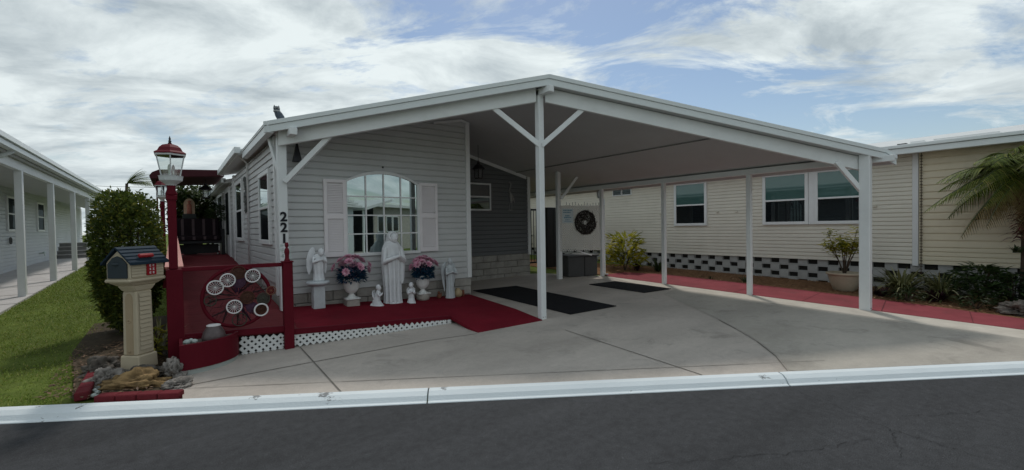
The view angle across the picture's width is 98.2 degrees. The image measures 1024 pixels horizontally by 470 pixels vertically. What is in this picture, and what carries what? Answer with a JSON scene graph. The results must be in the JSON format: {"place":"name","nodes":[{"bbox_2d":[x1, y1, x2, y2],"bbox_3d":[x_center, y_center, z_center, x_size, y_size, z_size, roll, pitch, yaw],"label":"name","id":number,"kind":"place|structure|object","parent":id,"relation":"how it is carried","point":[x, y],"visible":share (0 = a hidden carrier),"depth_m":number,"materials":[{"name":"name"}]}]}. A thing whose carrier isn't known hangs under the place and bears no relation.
{"place":"outdoors","nodes":[
{"label":"outdoors","id":0,"kind":"place"},
{"bbox_2d":[0,234,648,406],"bbox_3d":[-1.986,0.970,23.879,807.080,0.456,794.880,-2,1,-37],"label":"ground","id":1,"kind":"structure","parent":0,"point":[50,357],"depth_m":5.84,"materials":[{"name":"green plant"}]},
{"bbox_2d":[0,258,86,314],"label":"neighbour walk","id":2,"kind":"structure","parent":1,"relation":"on","point":[38,277],"depth_m":12.03,"materials":[{"name":"concrete"}]},
{"bbox_2d":[56,242,86,258],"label":"porch steps","id":3,"kind":"structure","parent":2,"relation":"on","point":[64,251],"depth_m":20.13,"materials":[{"name":"grey wood"}]},
{"bbox_2d":[0,129,115,296],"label":"neighbour house","id":4,"kind":"structure","parent":1,"relation":"on","point":[44,199],"depth_m":13.82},
{"bbox_2d":[5,195,14,230],"bbox_3d":[-16.400,-0.687,14.589,0.058,1.140,1.440,-2,1,-37],"label":"window","id":5,"kind":"structure","parent":4,"relation":"in","point":[10,207],"depth_m":14.28,"materials":[{"name":"glass"}]},
{"bbox_2d":[36,202,44,231],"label":"window","id":6,"kind":"structure","parent":4,"relation":"in","point":[40,211],"depth_m":17.52,"materials":[{"name":"white plastic"}]},
{"bbox_2d":[0,266,166,405],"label":"grass","id":7,"kind":"structure","parent":1,"relation":"on","point":[54,328],"depth_m":6.56,"materials":[{"name":"green plant"}]},
{"bbox_2d":[72,315,167,398],"bbox_3d":[-4.702,1.392,5.409,1.020,0.087,4.310,-2,1,-37],"label":"mailbox bed","id":8,"kind":"object","parent":1,"relation":"on","point":[96,339],"visible":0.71,"depth_m":5.56,"materials":[{"name":"soil"}]},
{"bbox_2d":[74,371,94,401],"bbox_3d":[-4.085,1.427,4.288,0.100,0.075,0.918,-2,1,-37],"label":"side edging","id":9,"kind":"object","parent":8,"relation":"on","point":[84,389],"visible":0.67,"depth_m":4.01,"materials":[{"name":"red brick"}]},
{"bbox_2d":[73,356,120,380],"bbox_3d":[-4.261,1.395,4.594,0.365,0.314,0.382,-1,1,7],"label":"rock","id":10,"kind":"object","parent":8,"relation":"on","point":[94,363],"visible":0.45,"depth_m":4.56,"materials":[{"name":"grey stone"}]},
{"bbox_2d":[32,340,167,399],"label":"leaf litter","id":11,"kind":"object","parent":8,"relation":"on","point":[60,378],"visible":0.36,"depth_m":4.42,"materials":[{"name":"brown plant"}]},
{"bbox_2d":[81,366,124,385],"bbox_3d":[-3.959,1.421,4.304,0.265,0.290,0.311,0,1,34],"label":"rock","id":12,"kind":"object","parent":8,"relation":"on","point":[101,374],"visible":0.51,"depth_m":4.26,"materials":[{"name":"grey stone"}]},
{"bbox_2d":[81,185,166,334],"bbox_3d":[-5.447,0.359,6.276,0.947,2.131,1.367,-2,1,-37],"label":"hedge bush","id":13,"kind":"object","parent":8,"relation":"on","point":[126,209],"visible":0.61,"depth_m":5.98,"materials":[{"name":"green plant"}]},
{"bbox_2d":[100,245,168,369],"bbox_3d":[-3.855,0.744,4.551,0.334,1.254,0.447,-1,1,7],"label":"mailbox","id":14,"kind":"object","parent":8,"relation":"on","point":[135,274],"visible":0.99,"depth_m":4.48,"materials":[{"name":"beige plastic"}]},
{"bbox_2d":[107,256,127,278],"bbox_3d":[-3.883,0.320,4.355,0.213,0.220,0.075,-1,1,-4],"label":"door","id":15,"kind":"structure","parent":14,"relation":"in","point":[117,268],"depth_m":4.36,"materials":[{"name":"plastic"}]},
{"bbox_2d":[97,367,172,390],"bbox_3d":[-3.592,1.416,4.255,0.758,0.314,0.336,-1,1,-3],"label":"rock","id":16,"kind":"object","parent":8,"relation":"on","point":[139,377],"visible":0.68,"depth_m":4.17,"materials":[{"name":"brown stone"}]},
{"bbox_2d":[123,364,163,376],"bbox_3d":[-3.710,1.387,4.482,0.668,0.167,0.246,-1,1,0],"label":"rock","id":17,"kind":"object","parent":8,"relation":"on","point":[161,372],"visible":0.09,"depth_m":4.45,"materials":[{"name":"stone"}]},
{"bbox_2d":[153,324,167,354],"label":"shrub","id":18,"kind":"object","parent":8,"relation":"on","point":[156,339],"visible":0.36,"depth_m":5.02,"materials":[{"name":"green plant"}]},
{"bbox_2d":[153,314,167,351],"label":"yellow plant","id":19,"kind":"object","parent":8,"relation":"on","point":[160,343],"visible":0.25,"depth_m":5.33,"materials":[{"name":"green plant"}]},
{"bbox_2d":[162,339,167,355],"bbox_3d":[-4.003,1.381,5.257,0.282,0.320,0.298,-2,1,-37],"label":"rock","id":20,"kind":"object","parent":8,"relation":"on","point":[164,352],"visible":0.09,"depth_m":5.17,"materials":[{"name":"black stone"}]},
{"bbox_2d":[161,356,187,379],"bbox_3d":[-3.397,1.397,4.470,0.216,0.348,0.402,-2,1,-37],"label":"rock","id":21,"kind":"object","parent":8,"relation":"on","point":[172,366],"visible":0.59,"depth_m":4.41,"materials":[{"name":"grey stone"}]},
{"bbox_2d":[160,375,193,389],"bbox_3d":[-3.162,1.423,4.188,0.263,0.141,0.239,-1,1,8],"label":"rock","id":22,"kind":"object","parent":8,"relation":"on","point":[181,382],"visible":0.83,"depth_m":4.15,"materials":[{"name":"grey stone"}]},
{"bbox_2d":[119,170,152,246],"bbox_3d":[-25.622,-1.758,30.582,2.243,5.528,1.744,-1,1,6],"label":"palm tree","id":23,"kind":"object","parent":1,"relation":"on","point":[133,178],"visible":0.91,"depth_m":30.29,"materials":[{"name":"green plant"}]},
{"bbox_2d":[94,389,183,402],"bbox_3d":[-3.315,1.441,3.952,0.694,0.075,0.100,-1,1,-5],"label":"front edging","id":24,"kind":"object","parent":1,"relation":"on","point":[139,395],"visible":0.79,"depth_m":3.92,"materials":[{"name":"red brick"}]},
{"bbox_2d":[154,181,165,287],"bbox_3d":[-7.791,-0.053,9.904,0.260,2.480,0.300,-2,1,-37],"label":"lamp post","id":25,"kind":"object","parent":1,"relation":"on","point":[161,197],"visible":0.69,"depth_m":9.87,"materials":[{"name":"red metal"}]},
{"bbox_2d":[149,169,223,244],"bbox_3d":[-8.960,-0.219,12.281,1.537,2.960,2.600,-2,1,-37],"label":"patio awning","id":26,"kind":"object","parent":1,"relation":"on","point":[198,177],"visible":0.55,"depth_m":11.47,"materials":[{"name":"fabric"}]},
{"bbox_2d":[198,180,211,198],"bbox_3d":[-8.304,-1.295,12.020,0.325,0.600,0.281,-2,1,-37],"label":"hanging lantern","id":27,"kind":"object","parent":26,"relation":"hanging from","point":[205,187],"visible":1,"depth_m":11.96,"materials":[{"name":"black metal"}]},
{"bbox_2d":[159,185,215,231],"bbox_3d":[-11.344,-0.467,15.892,2.074,3.134,2.120,-2,1,-37],"label":"leafy tree","id":28,"kind":"object","parent":1,"relation":"on","point":[184,195],"visible":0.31,"depth_m":15.62,"materials":[{"name":"green plant"}]},
{"bbox_2d":[176,185,214,243],"bbox_3d":[-13.901,-0.815,20.202,2.882,3.744,3.052,-2,1,-37],"label":"leafy tree","id":29,"kind":"object","parent":1,"relation":"on","point":[199,186],"visible":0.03,"depth_m":20.01,"materials":[{"name":"green plant"}]},
{"bbox_2d":[205,119,530,307],"bbox_3d":[-6.236,-0.590,15.439,6.960,3.700,17.442,-2,1,-37],"label":"mobile home","id":30,"kind":"object","parent":1,"relation":"on","point":[418,189],"visible":0.47,"depth_m":7.94,"materials":[{"name":"grey plastic"}]},
{"bbox_2d":[204,203,225,220],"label":"hanging plant","id":31,"kind":"object","parent":30,"relation":"hanging from","point":[214,208],"visible":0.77,"depth_m":12.78,"materials":[{"name":"green plant"}]},
{"bbox_2d":[217,193,224,228],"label":"window","id":32,"kind":"structure","parent":30,"relation":"in","point":[220,198],"depth_m":13.81,"materials":[{"name":"grey glass"}]},
{"bbox_2d":[225,186,231,256],"bbox_3d":[-7.868,-0.361,12.296,0.048,1.890,1.100,-2,1,-37],"label":"door","id":33,"kind":"structure","parent":30,"relation":"in","point":[227,191],"depth_m":12.02,"materials":[{"name":"white plastic"}]},
{"bbox_2d":[234,178,244,240],"bbox_3d":[-6.256,-0.552,10.191,0.058,1.370,1.250,-2,1,-37],"label":"window","id":34,"kind":"structure","parent":30,"relation":"in","point":[239,204],"depth_m":10.06,"materials":[{"name":"white glass"}]},
{"bbox_2d":[243,176,246,212],"bbox_3d":[-5.450,-0.825,9.091,0.092,0.775,0.327,-2,1,-37],"label":"wall ornament","id":35,"kind":"object","parent":30,"relation":"attached to","point":[245,196],"depth_m":9.03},
{"bbox_2d":[258,168,272,244],"bbox_3d":[-4.107,-0.448,7.379,0.058,1.200,1.030,-2,1,-37],"label":"window","id":36,"kind":"structure","parent":30,"relation":"in","point":[264,178],"depth_m":7.27,"materials":[{"name":"grey glass"}]},
{"bbox_2d":[346,171,420,255],"bbox_3d":[-2.196,-0.375,7.596,1.330,1.425,0.050,-2,1,-37],"label":"arched window","id":37,"kind":"structure","parent":30,"relation":"in","point":[378,203],"depth_m":7.55,"materials":[{"name":"glass"}]},
{"bbox_2d":[470,182,490,210],"bbox_3d":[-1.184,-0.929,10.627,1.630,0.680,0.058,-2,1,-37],"label":"window","id":38,"kind":"structure","parent":30,"relation":"in","point":[480,193],"depth_m":10.92,"materials":[{"name":"grey glass"}]},
{"bbox_2d":[508,182,514,210],"bbox_3d":[-0.014,-1.004,11.519,0.225,0.756,0.058,-2,1,-37],"label":"heron plaque","id":39,"kind":"object","parent":30,"relation":"attached to","point":[511,196],"visible":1,"depth_m":11.49,"materials":[{"name":"grey metal"}]},
{"bbox_2d":[530,209,536,263],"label":"side gate","id":40,"kind":"structure","parent":1,"relation":"on","point":[534,261],"depth_m":14.39,"materials":[{"name":"white metal"}]},
{"bbox_2d":[530,124,1023,298],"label":"cream house","id":41,"kind":"structure","parent":1,"relation":"on","point":[795,215],"depth_m":9.95,"materials":[{"name":"plastic"}]},
{"bbox_2d":[612,189,631,195],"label":"vent window","id":42,"kind":"structure","parent":41,"relation":"in","point":[627,191],"depth_m":14.36,"materials":[{"name":"glass"}]},
{"bbox_2d":[674,182,707,225],"bbox_3d":[5.011,-0.875,12.480,0.058,1.230,0.990,-2,1,-37],"label":"window","id":43,"kind":"structure","parent":41,"relation":"in","point":[690,200],"depth_m":12.45,"materials":[{"name":"glass"}]},
{"bbox_2d":[762,172,808,224],"bbox_3d":[6.485,-0.862,10.548,0.058,1.230,0.990,-2,1,-37],"label":"window","id":44,"kind":"structure","parent":41,"relation":"in","point":[785,200],"depth_m":10.52,"materials":[{"name":"glass"}]},
{"bbox_2d":[814,169,858,223],"bbox_3d":[7.158,-0.856,9.666,0.058,1.230,0.990,-2,1,-37],"label":"window","id":45,"kind":"structure","parent":41,"relation":"in","point":[836,201],"depth_m":9.73,"materials":[{"name":"glass"}]},
{"bbox_2d":[530,259,1023,318],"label":"mulch bed","id":46,"kind":"object","parent":1,"relation":"on","point":[616,269],"visible":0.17,"depth_m":9.77,"materials":[{"name":"brown plant"}]},
{"bbox_2d":[545,207,555,267],"bbox_3d":[1.208,0.093,13.657,0.520,1.870,0.255,-2,1,-37],"label":"door","id":47,"kind":"structure","parent":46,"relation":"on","point":[550,230],"depth_m":13.48,"materials":[{"name":"black metal"}]},
{"bbox_2d":[597,229,649,269],"bbox_3d":[3.215,0.428,12.658,1.661,1.203,1.561,-2,1,-37],"label":"croton bush","id":48,"kind":"object","parent":46,"relation":"on","point":[621,245],"visible":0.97,"depth_m":12.44,"materials":[{"name":"green plant"}]},
{"bbox_2d":[632,261,647,270],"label":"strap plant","id":49,"kind":"object","parent":46,"relation":"on","point":[638,267],"visible":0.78,"depth_m":12.39,"materials":[{"name":"green plant"}]},
{"bbox_2d":[647,257,670,271],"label":"strap plant","id":50,"kind":"object","parent":46,"relation":"on","point":[657,267],"visible":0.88,"depth_m":12.14,"materials":[{"name":"green plant"}]},
{"bbox_2d":[826,271,858,291],"bbox_3d":[6.623,0.923,8.835,0.620,0.365,0.620,-2,1,-37],"label":"plant pot","id":51,"kind":"object","parent":46,"relation":"on","point":[848,281],"visible":0.85,"depth_m":8.67,"materials":[{"name":"ceramic"}]},
{"bbox_2d":[817,225,858,273],"bbox_3d":[6.625,0.289,8.866,0.769,1.042,0.818,-2,1,-37],"label":"potted shrub","id":52,"kind":"object","parent":51,"relation":"on","point":[845,245],"visible":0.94,"depth_m":8.80,"materials":[{"name":"green plant"}]},
{"bbox_2d":[872,285,893,295],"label":"purple plant","id":53,"kind":"object","parent":46,"relation":"on","point":[878,292],"visible":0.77,"depth_m":8.18,"materials":[{"name":"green plant"}]},
{"bbox_2d":[851,266,941,299],"bbox_3d":[7.289,0.916,8.217,1.567,0.716,1.615,-1,1,4],"label":"spider plant","id":54,"kind":"object","parent":46,"relation":"on","point":[905,280],"visible":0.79,"depth_m":8.16,"materials":[{"name":"green plant"}]},
{"bbox_2d":[881,287,928,301],"bbox_3d":[6.820,1.042,7.650,0.669,0.275,0.710,0,1,23],"label":"ground shrub","id":55,"kind":"object","parent":46,"relation":"on","point":[900,296],"visible":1,"depth_m":7.66,"materials":[{"name":"green plant"}]},
{"bbox_2d":[927,290,950,301],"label":"purple plant","id":56,"kind":"object","parent":46,"relation":"on","point":[942,296],"visible":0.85,"depth_m":7.59,"materials":[{"name":"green plant"}]},
{"bbox_2d":[886,270,997,303],"bbox_3d":[7.519,0.954,7.772,1.530,0.735,1.474,-2,1,-37],"label":"spider plant","id":57,"kind":"object","parent":46,"relation":"on","point":[940,287],"visible":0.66,"depth_m":7.76,"materials":[{"name":"green plant"}]},
{"bbox_2d":[916,274,999,292],"bbox_3d":[7.821,0.851,7.852,1.214,0.275,1.368,-2,1,-37],"label":"fern","id":58,"kind":"object","parent":46,"relation":"on","point":[964,281],"visible":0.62,"depth_m":7.70,"materials":[{"name":"green plant"}]},
{"bbox_2d":[925,145,1023,299],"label":"palm tree","id":59,"kind":"object","parent":46,"relation":"on","point":[1010,175],"visible":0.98,"depth_m":7.17,"materials":[{"name":"green plant"}]},
{"bbox_2d":[998,188,1023,241],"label":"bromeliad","id":60,"kind":"object","parent":59,"relation":"attached to","point":[1018,230],"visible":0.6,"depth_m":7.22,"materials":[{"name":"green plant"}]},
{"bbox_2d":[1007,244,1023,252],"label":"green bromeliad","id":61,"kind":"object","parent":59,"relation":"attached to","point":[1016,249],"visible":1,"depth_m":7.21,"materials":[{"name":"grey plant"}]},
{"bbox_2d":[949,292,999,310],"bbox_3d":[7.360,1.063,7.009,0.643,0.272,0.593,0,1,35],"label":"ground shrub","id":62,"kind":"object","parent":46,"relation":"on","point":[985,302],"visible":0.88,"depth_m":7.03,"materials":[{"name":"green plant"}]},
{"bbox_2d":[943,261,1023,301],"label":"dark shrub","id":63,"kind":"object","parent":46,"relation":"on","point":[979,272],"visible":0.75,"depth_m":7.52,"materials":[{"name":"green plant"}]},
{"bbox_2d":[970,269,1023,301],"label":"dark shrub","id":64,"kind":"object","parent":46,"relation":"on","point":[1010,289],"visible":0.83,"depth_m":7.24,"materials":[{"name":"green plant"}]},
{"bbox_2d":[993,299,1023,316],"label":"rock","id":65,"kind":"object","parent":46,"relation":"on","point":[1015,308],"visible":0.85,"depth_m":6.57,"materials":[{"name":"grey stone"}]},
{"bbox_2d":[1001,267,1023,301],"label":"dark shrub","id":66,"kind":"object","parent":46,"relation":"on","point":[1018,286],"visible":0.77,"depth_m":7.10,"materials":[{"name":"green plant"}]},
{"bbox_2d":[0,375,1023,469],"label":"road","id":67,"kind":"structure","parent":0,"point":[973,423],"depth_m":3.31,"materials":[{"name":"grey asphalt"}]},
{"bbox_2d":[0,361,1023,423],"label":"kerb","id":68,"kind":"structure","parent":67,"relation":"on","point":[136,409],"depth_m":4.03,"materials":[{"name":"paint"}]},
{"bbox_2d":[0,0,1023,234],"label":"sky","id":69,"kind":"structure","parent":0,"point":[95,88],"materials":[{"name":"white"}]},
{"bbox_2d":[182,273,1007,398],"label":"driveway","id":70,"kind":"structure","parent":0,"point":[631,334],"depth_m":5.07,"materials":[{"name":"concrete"}]},
{"bbox_2d":[179,331,238,374],"bbox_3d":[-3.252,1.267,4.798,0.550,0.320,0.440,-2,1,-37],"label":"corner planter","id":71,"kind":"object","parent":70,"relation":"on","point":[200,355],"visible":0.94,"depth_m":4.65,"materials":[{"name":"red paint"}]},
{"bbox_2d":[183,339,190,343],"bbox_3d":[-3.375,1.108,4.604,0.064,0.051,0.064,-2,1,-37],"label":"pebble","id":72,"kind":"object","parent":71,"relation":"on","point":[187,341],"visible":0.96,"depth_m":4.58,"materials":[{"name":"white stone"}]},
{"bbox_2d":[201,323,225,340],"bbox_3d":[-3.256,1.061,4.844,0.230,0.170,0.230,-2,1,-37],"label":"pot","id":73,"kind":"object","parent":71,"relation":"on","point":[214,331],"visible":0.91,"depth_m":4.78,"materials":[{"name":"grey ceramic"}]},
{"bbox_2d":[165,237,541,358],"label":"ramp deck","id":74,"kind":"structure","parent":70,"relation":"on","point":[289,326],"depth_m":6.13,"materials":[{"name":"red carpet"}]},
{"bbox_2d":[153,136,185,268],"bbox_3d":[-3.670,-0.350,4.783,0.275,1.435,0.318,-2,1,-37],"label":"lamp post","id":75,"kind":"object","parent":74,"relation":"on","point":[170,150],"visible":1,"depth_m":4.75,"materials":[{"name":"red metal"}]},
{"bbox_2d":[183,198,197,254],"bbox_3d":[-9.286,-0.248,12.787,0.320,1.610,0.300,-2,1,-37],"label":"shrine","id":76,"kind":"object","parent":74,"relation":"on","point":[189,207],"visible":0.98,"depth_m":12.72,"materials":[{"name":"brown wood"}]},
{"bbox_2d":[177,218,224,254],"bbox_3d":[-8.684,0.046,12.306,1.160,1.020,0.700,-2,1,-37],"label":"glider bench","id":77,"kind":"object","parent":74,"relation":"on","point":[199,234],"visible":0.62,"depth_m":12.30,"materials":[{"name":"black metal"}]},
{"bbox_2d":[200,266,275,327],"bbox_3d":[-3.127,0.707,5.095,0.748,0.712,0.084,-2,1,-37],"label":"wheel decoration","id":78,"kind":"object","parent":74,"relation":"hanging from","point":[239,281],"visible":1,"depth_m":5.09,"materials":[{"name":"red paint"}]},
{"bbox_2d":[278,244,291,257],"bbox_3d":[-2.761,0.201,5.415,0.155,0.181,0.042,-2,1,-37],"label":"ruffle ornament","id":79,"kind":"object","parent":74,"relation":"on","point":[282,250],"visible":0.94,"depth_m":5.40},
{"bbox_2d":[284,242,289,260],"bbox_3d":[-2.736,0.201,5.389,0.066,0.227,0.066,-2,1,-37],"label":"finial","id":80,"kind":"object","parent":74,"relation":"on","point":[286,251],"visible":1,"depth_m":5.37,"materials":[{"name":"red wood"}]},
{"bbox_2d":[306,280,329,308],"bbox_3d":[-2.948,0.907,6.751,0.336,0.417,0.336,-2,1,-37],"label":"pedestal","id":81,"kind":"object","parent":74,"relation":"on","point":[318,294],"visible":0.89,"depth_m":6.68,"materials":[{"name":"grey stone"}]},
{"bbox_2d":[306,247,326,280],"bbox_3d":[-2.943,0.443,6.731,0.296,0.510,0.195,-2,1,-37],"label":"winged statue","id":82,"kind":"object","parent":81,"relation":"on","point":[318,262],"visible":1,"depth_m":6.71,"materials":[{"name":"white stone"}]},
{"bbox_2d":[343,277,360,306],"bbox_3d":[-2.558,0.914,7.074,0.274,0.460,0.274,-2,1,-37],"label":"urn","id":83,"kind":"object","parent":74,"relation":"on","point":[351,299],"visible":0.83,"depth_m":6.99,"materials":[{"name":"stone"}]},
{"bbox_2d":[331,254,371,284],"bbox_3d":[-2.549,0.536,7.038,0.626,0.482,0.504,-2,1,-37],"label":"flower bouquet","id":84,"kind":"object","parent":83,"relation":"in","point":[360,268],"visible":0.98,"depth_m":6.95,"materials":[{"name":"pink plant"}]},
{"bbox_2d":[370,284,383,305],"bbox_3d":[-2.177,0.974,7.136,0.232,0.361,0.147,-1,1,1],"label":"kneeling angel","id":85,"kind":"object","parent":74,"relation":"on","point":[376,295],"visible":0.92,"depth_m":7.10,"materials":[{"name":"white stone"}]},
{"bbox_2d":[381,231,405,303],"bbox_3d":[-1.996,0.541,7.415,0.421,1.215,0.327,-2,1,-37],"label":"robed statue","id":86,"kind":"object","parent":74,"relation":"on","point":[393,259],"visible":0.98,"depth_m":7.35,"materials":[{"name":"white stone"}]},
{"bbox_2d":[407,282,415,302],"bbox_3d":[-1.715,0.979,7.545,0.148,0.361,0.233,-1,1,-17],"label":"kneeling angel","id":87,"kind":"object","parent":74,"relation":"on","point":[411,293],"visible":0.97,"depth_m":7.49,"materials":[{"name":"white stone"}]},
{"bbox_2d":[415,275,430,300],"bbox_3d":[-1.576,0.932,7.823,0.269,0.451,0.269,-2,1,-37],"label":"urn","id":88,"kind":"object","parent":74,"relation":"on","point":[422,294],"visible":0.78,"depth_m":7.74,"materials":[{"name":"ceramic"}]},
{"bbox_2d":[408,255,438,279],"bbox_3d":[-1.553,0.567,7.782,0.547,0.450,0.448,-2,1,-37],"label":"flower bouquet","id":89,"kind":"object","parent":88,"relation":"in","point":[417,268],"visible":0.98,"depth_m":7.69,"materials":[{"name":"pink plant"}]},
{"bbox_2d":[441,258,457,297],"bbox_3d":[-1.124,0.788,8.116,0.310,0.734,0.188,-2,1,-37],"label":"praying angel","id":90,"kind":"object","parent":74,"relation":"on","point":[450,271],"visible":1,"depth_m":8.08,"materials":[{"name":"grey stone"}]},
{"bbox_2d":[455,288,461,296],"bbox_3d":[-1.011,1.075,8.293,0.170,0.165,0.170,-2,1,-37],"label":"clay jar","id":91,"kind":"object","parent":74,"relation":"on","point":[458,292],"visible":0.88,"depth_m":8.23,"materials":[{"name":"ceramic"}]},
{"bbox_2d":[473,286,614,313],"bbox_3d":[0.486,1.193,8.487,1.110,0.081,3.010,-2,1,-37],"label":"floor mat","id":92,"kind":"object","parent":70,"relation":"on","point":[564,304],"visible":1,"depth_m":8.19,"materials":[{"name":"black rubber"}]},
{"bbox_2d":[241,74,896,319],"bbox_3d":[-0.486,-0.561,8.986,8.100,3.648,11.138,-2,1,-37],"label":"carport","id":93,"kind":"object","parent":70,"relation":"on","point":[556,136],"visible":0.94,"depth_m":7.02,"materials":[{"name":"metal"}]},
{"bbox_2d":[273,105,284,118],"bbox_3d":[-3.316,-1.730,6.317,0.148,0.230,0.109,-2,1,-37],"label":"owl decoy","id":94,"kind":"object","parent":93,"relation":"on","point":[277,112],"visible":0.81,"depth_m":6.27,"materials":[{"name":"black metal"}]},
{"bbox_2d":[292,143,301,161],"bbox_3d":[-3.225,-1.301,6.650,0.120,0.405,0.120,-2,1,-37],"label":"wind bell","id":95,"kind":"object","parent":93,"relation":"hanging from","point":[297,157],"visible":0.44,"depth_m":6.62,"materials":[{"name":"black metal"}]},
{"bbox_2d":[472,160,484,179],"bbox_3d":[-0.750,-1.622,9.858,0.312,0.760,0.271,-2,1,-37],"label":"hanging lantern","id":96,"kind":"object","parent":93,"relation":"hanging from","point":[478,166],"visible":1,"depth_m":9.79,"materials":[{"name":"black metal"}]},
{"bbox_2d":[562,253,598,276],"bbox_3d":[1.715,0.782,11.655,0.916,0.549,0.660,-1,1,-22],"label":"storage bin","id":97,"kind":"object","parent":70,"relation":"on","point":[578,264],"visible":0.78,"depth_m":11.37,"materials":[{"name":"grey plastic"}]},
{"bbox_2d":[559,202,604,278],"bbox_3d":[1.768,0.128,11.204,1.342,1.925,0.062,-1,1,-22],"label":"lattice screen","id":98,"kind":"object","parent":70,"relation":"on","point":[590,237],"visible":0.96,"depth_m":11.14,"materials":[{"name":"white plastic"}]},
{"bbox_2d":[562,209,572,222],"bbox_3d":[1.384,-0.476,11.003,0.310,0.360,0.007,-1,1,-22],"label":"wall sign","id":99,"kind":"object","parent":98,"relation":"attached to","point":[567,215],"visible":1,"depth_m":11.00,"materials":[{"name":"white"}]},
{"bbox_2d":[574,210,597,234],"bbox_3d":[1.856,-0.321,11.146,0.684,0.662,0.088,-1,1,-22],"label":"wreath","id":100,"kind":"object","parent":98,"relation":"hanging from","point":[585,229],"visible":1,"depth_m":11.13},
{"bbox_2d":[589,281,670,292],"bbox_3d":[2.533,1.116,9.627,0.830,0.048,1.540,-2,1,-37],"label":"floor mat","id":101,"kind":"object","parent":70,"relation":"on","point":[630,286],"visible":1,"depth_m":9.56,"materials":[{"name":"black rubber"}]},
{"bbox_2d":[607,276,1023,337],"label":"driveway edge","id":102,"kind":"object","parent":70,"relation":"on","point":[1010,332],"visible":1,"depth_m":6.86,"materials":[{"name":"concrete"}]},
{"bbox_2d":[664,289,1023,370],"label":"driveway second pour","id":103,"kind":"object","parent":70,"relation":"on","point":[790,336],"visible":1,"depth_m":5.47,"materials":[{"name":"concrete"}]},
{"bbox_2d":[737,276,746,281],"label":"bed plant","id":104,"kind":"object","parent":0,"point":[744,280],"visible":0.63,"depth_m":10.04,"materials":[{"name":"green plant"}]},
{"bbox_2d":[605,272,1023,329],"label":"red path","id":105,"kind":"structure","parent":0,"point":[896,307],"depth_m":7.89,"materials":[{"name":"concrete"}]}
]}

